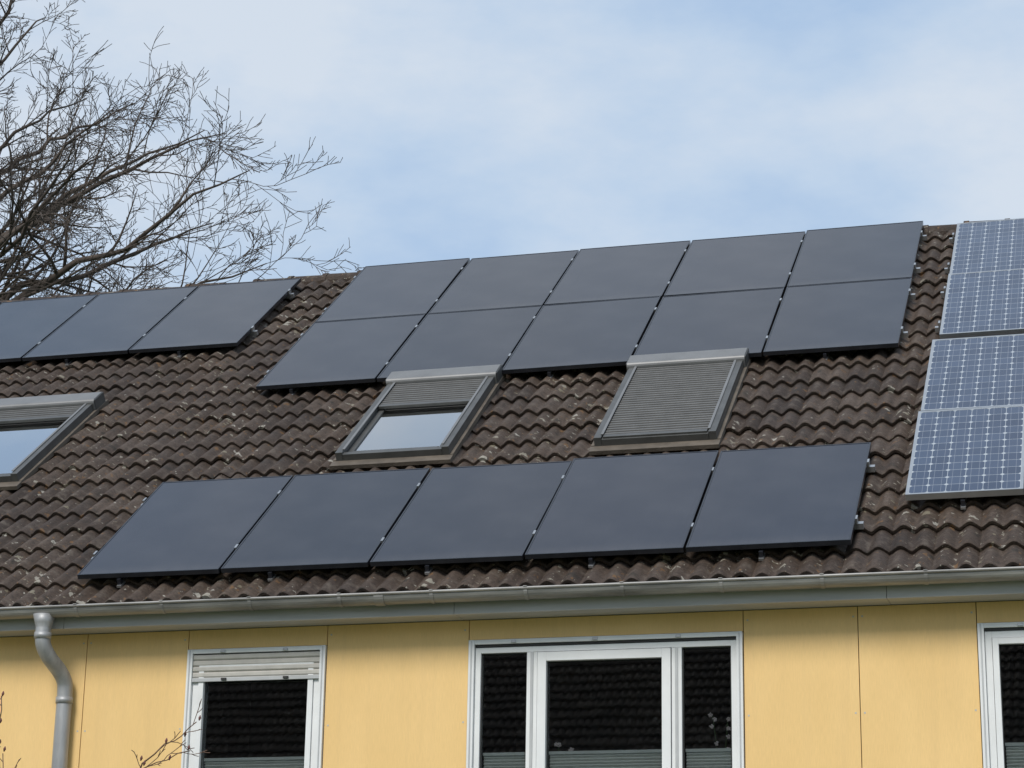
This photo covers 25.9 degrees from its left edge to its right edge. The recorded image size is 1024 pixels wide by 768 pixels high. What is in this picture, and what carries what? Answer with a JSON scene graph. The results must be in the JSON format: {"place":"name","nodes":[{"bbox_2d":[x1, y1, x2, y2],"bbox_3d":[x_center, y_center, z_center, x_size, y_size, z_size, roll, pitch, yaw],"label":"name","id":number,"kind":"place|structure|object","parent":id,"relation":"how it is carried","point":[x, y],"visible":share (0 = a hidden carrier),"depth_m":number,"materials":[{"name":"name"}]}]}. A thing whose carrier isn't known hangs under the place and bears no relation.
{"place":"outdoors","nodes":[
{"label":"outdoors","id":0,"kind":"place"},
{"bbox_2d":[0,247,1016,606],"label":"roof deck","id":1,"kind":"structure","parent":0,"point":[422,467],"depth_m":18.45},
{"bbox_2d":[0,600,1023,767],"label":"walls","id":2,"kind":"structure","parent":0,"point":[890,686],"depth_m":15.56,"materials":[{"name":"yellow paint"}]},
{"bbox_2d":[33,613,72,767],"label":"downpipe","id":3,"kind":"object","parent":2,"relation":"attached to","point":[54,664],"visible":1,"depth_m":16.24,"materials":[{"name":"metal"}]},
{"bbox_2d":[181,645,327,767],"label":"window","id":4,"kind":"structure","parent":2,"relation":"attached to","point":[283,718],"depth_m":16.18,"materials":[{"name":"plastic"}]},
{"bbox_2d":[0,230,1023,606],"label":"roof tiles","id":5,"kind":"object","parent":2,"relation":"on","point":[776,402],"visible":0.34,"depth_m":18.18,"materials":[{"name":"brown tile"}]},
{"bbox_2d":[0,392,108,490],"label":"roof window","id":6,"kind":"structure","parent":5,"relation":"in","point":[36,432],"depth_m":20.04,"materials":[{"name":"grey metal"}]},
{"bbox_2d":[37,289,294,365],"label":"solar mounting rails","id":7,"kind":"object","parent":5,"relation":"on","point":[254,332],"visible":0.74,"depth_m":21.89,"materials":[{"name":"silver metal"}]},
{"bbox_2d":[0,294,97,362],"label":"solar panel","id":8,"kind":"object","parent":7,"relation":"on","point":[26,326],"visible":1,"depth_m":23.22,"materials":[{"name":"black glass"}]},
{"bbox_2d":[22,286,197,360],"bbox_3d":[-4.081,-0.630,22.756,1.134,0.036,1.950,-4,20,15],"label":"solar panel","id":9,"kind":"object","parent":7,"relation":"on","point":[116,323],"visible":1,"depth_m":22.65,"materials":[{"name":"black glass"}]},
{"bbox_2d":[129,278,300,352],"bbox_3d":[-2.969,-0.701,22.448,1.134,0.037,1.950,-3,20,16],"label":"solar panel","id":10,"kind":"object","parent":7,"relation":"on","point":[217,315],"visible":1,"depth_m":22.34,"materials":[{"name":"black glass"}]},
{"bbox_2d":[329,364,505,469],"bbox_3d":[-0.776,0.251,18.803,1.030,0.145,1.940,-4,20,15],"label":"roof window","id":11,"kind":"structure","parent":5,"relation":"in","point":[421,417],"depth_m":18.72,"materials":[{"name":"grey metal"}]},
{"bbox_2d":[91,459,875,587],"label":"solar mounting rails","id":12,"kind":"object","parent":5,"relation":"on","point":[121,582],"visible":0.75,"depth_m":16.16,"materials":[{"name":"silver metal"}]},
{"bbox_2d":[77,475,292,578],"bbox_3d":[-2.495,1.094,17.204,1.134,0.036,1.722,-4,20,15],"label":"solar panel","id":13,"kind":"object","parent":12,"relation":"on","point":[194,527],"visible":1,"depth_m":17.11,"materials":[{"name":"black glass"}]},
{"bbox_2d":[221,468,429,572],"bbox_3d":[-1.386,1.022,16.899,1.134,0.038,1.722,-4,20,15],"label":"solar panel","id":14,"kind":"object","parent":12,"relation":"on","point":[329,520],"visible":1,"depth_m":16.80,"materials":[{"name":"black glass"}]},
{"bbox_2d":[370,461,571,566],"bbox_3d":[-0.275,0.952,16.593,1.134,0.036,1.722,-4,20,15],"label":"solar panel","id":15,"kind":"object","parent":12,"relation":"on","point":[483,513],"visible":1,"depth_m":16.49,"materials":[{"name":"black glass"}]},
{"bbox_2d":[525,450,718,558],"bbox_3d":[0.832,0.869,16.283,1.134,0.036,1.722,-4,20,15],"label":"solar panel","id":16,"kind":"object","parent":12,"relation":"on","point":[627,505],"visible":1,"depth_m":16.18,"materials":[{"name":"black glass"}]},
{"bbox_2d":[686,442,870,551],"bbox_3d":[1.942,0.797,15.976,1.134,0.038,1.722,-4,20,15],"label":"solar panel","id":17,"kind":"object","parent":12,"relation":"on","point":[785,497],"visible":1,"depth_m":15.88,"materials":[{"name":"black glass"}]},
{"bbox_2d":[0,218,1009,302],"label":"ridge tiles","id":18,"kind":"object","parent":5,"relation":"on","point":[927,230],"visible":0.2,"depth_m":23.37,"materials":[{"name":"concrete"}]},
{"bbox_2d":[264,230,926,394],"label":"solar mounting rails","id":19,"kind":"object","parent":5,"relation":"on","point":[550,374],"visible":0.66,"depth_m":20.04,"materials":[{"name":"silver metal"}]},
{"bbox_2d":[256,314,425,389],"bbox_3d":[-1.569,-0.308,20.700,1.134,0.038,1.722,-4,20,15],"label":"solar panel","id":20,"kind":"object","parent":19,"relation":"on","point":[353,351],"visible":1,"depth_m":20.60,"materials":[{"name":"black glass"}]},
{"bbox_2d":[315,258,469,321],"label":"solar panel","id":21,"kind":"object","parent":19,"relation":"on","point":[400,289],"visible":1,"depth_m":22.23,"materials":[{"name":"black glass"}]},
{"bbox_2d":[377,305,541,381],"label":"solar panel","id":22,"kind":"object","parent":19,"relation":"on","point":[465,338],"visible":0.99,"depth_m":20.41,"materials":[{"name":"black glass"}]},
{"bbox_2d":[428,250,578,313],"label":"solar panel","id":23,"kind":"object","parent":19,"relation":"on","point":[511,281],"visible":1,"depth_m":21.92,"materials":[{"name":"black glass"}]},
{"bbox_2d":[502,296,660,373],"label":"solar panel","id":24,"kind":"object","parent":19,"relation":"on","point":[593,334],"visible":0.95,"depth_m":19.99,"materials":[{"name":"black glass"}]},
{"bbox_2d":[634,287,784,356],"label":"solar panel","id":25,"kind":"object","parent":19,"relation":"on","point":[715,321],"visible":0.95,"depth_m":19.79,"materials":[{"name":"black glass"}]},
{"bbox_2d":[763,278,911,355],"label":"solar panel","id":26,"kind":"object","parent":19,"relation":"on","point":[858,315],"visible":1,"depth_m":19.37,"materials":[{"name":"black glass"}]},
{"bbox_2d":[589,348,751,454],"bbox_3d":[1.316,0.115,18.225,1.040,0.145,1.940,-4,20,15],"label":"roof window","id":27,"kind":"structure","parent":5,"relation":"in","point":[676,401],"depth_m":18.04,"materials":[{"name":"grey metal"}]},
{"bbox_2d":[935,233,966,509],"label":"solar mounting rails","id":28,"kind":"object","parent":5,"relation":"on","point":[937,329],"visible":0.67,"depth_m":19.68,"materials":[{"name":"silver metal"}]},
{"bbox_2d":[905,405,1023,500],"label":"solar panel","id":29,"kind":"object","parent":28,"relation":"on","point":[967,452],"visible":1,"depth_m":16.09,"materials":[{"name":"blue glass"}]},
{"bbox_2d":[921,334,1023,410],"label":"solar panel","id":30,"kind":"object","parent":28,"relation":"on","point":[976,372],"visible":1,"depth_m":17.59,"materials":[{"name":"blue glass"}]},
{"bbox_2d":[939,268,1023,338],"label":"solar panel","id":31,"kind":"object","parent":28,"relation":"on","point":[983,303],"visible":1,"depth_m":19.07,"materials":[{"name":"blue glass"}]},
{"bbox_2d":[950,218,1023,273],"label":"solar panel","id":32,"kind":"object","parent":28,"relation":"on","point":[992,245],"visible":1,"depth_m":20.59,"materials":[{"name":"blue glass"}]},
{"bbox_2d":[0,580,1023,636],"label":"fascia","id":33,"kind":"structure","parent":2,"relation":"attached to","point":[732,601],"depth_m":15.42,"materials":[{"name":"metal"}]},
{"bbox_2d":[0,566,1023,619],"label":"gutter","id":34,"kind":"object","parent":33,"relation":"attached to","point":[819,580],"visible":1,"depth_m":15.28,"materials":[{"name":"metal"}]},
{"bbox_2d":[466,631,745,767],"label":"window","id":35,"kind":"structure","parent":2,"relation":"attached to","point":[644,709],"depth_m":16.03,"materials":[{"name":"plastic"}]},
{"bbox_2d":[977,622,1023,767],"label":"window","id":36,"kind":"structure","parent":2,"relation":"attached to","point":[1001,658],"depth_m":14.67,"materials":[{"name":"plastic"}]},
{"bbox_2d":[0,0,1023,299],"label":"sky","id":37,"kind":"structure","parent":0,"point":[460,129],"materials":[{"name":"blue"}]},
{"bbox_2d":[554,742,573,767],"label":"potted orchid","id":38,"kind":"object","parent":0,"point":[557,744],"visible":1,"depth_m":15.46,"materials":[{"name":"plant"}]},
{"bbox_2d":[544,240,690,304],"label":"solar panel","id":39,"kind":"object","parent":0,"point":[619,272],"visible":1,"depth_m":21.61,"materials":[{"name":"black glass"}]},
{"bbox_2d":[708,712,730,758],"bbox_3d":[1.432,2.655,15.110,0.282,0.845,0.154,-4,-17,15],"label":"potted orchid","id":40,"kind":"object","parent":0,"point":[714,719],"visible":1,"depth_m":15.19,"materials":[{"name":"plant"}]},
{"bbox_2d":[664,231,805,296],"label":"solar panel","id":41,"kind":"object","parent":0,"point":[742,263],"visible":1,"depth_m":21.30,"materials":[{"name":"black glass"}]},
{"bbox_2d":[787,221,922,286],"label":"solar panel","id":42,"kind":"object","parent":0,"point":[859,253],"visible":1,"depth_m":21.00,"materials":[{"name":"black glass"}]},
{"label":"ground","id":43,"kind":"structure","parent":0,"visible":0},
{"bbox_2d":[0,691,209,767],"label":"bare shrub","id":44,"kind":"object","parent":43,"relation":"on","point":[163,745],"visible":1,"depth_m":13.27,"materials":[{"name":"brown plant"}]},
{"bbox_2d":[0,0,364,300],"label":"bare tree","id":45,"kind":"object","parent":43,"relation":"on","point":[42,215],"visible":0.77,"depth_m":36.12,"materials":[{"name":"brown plant"}]}
]}

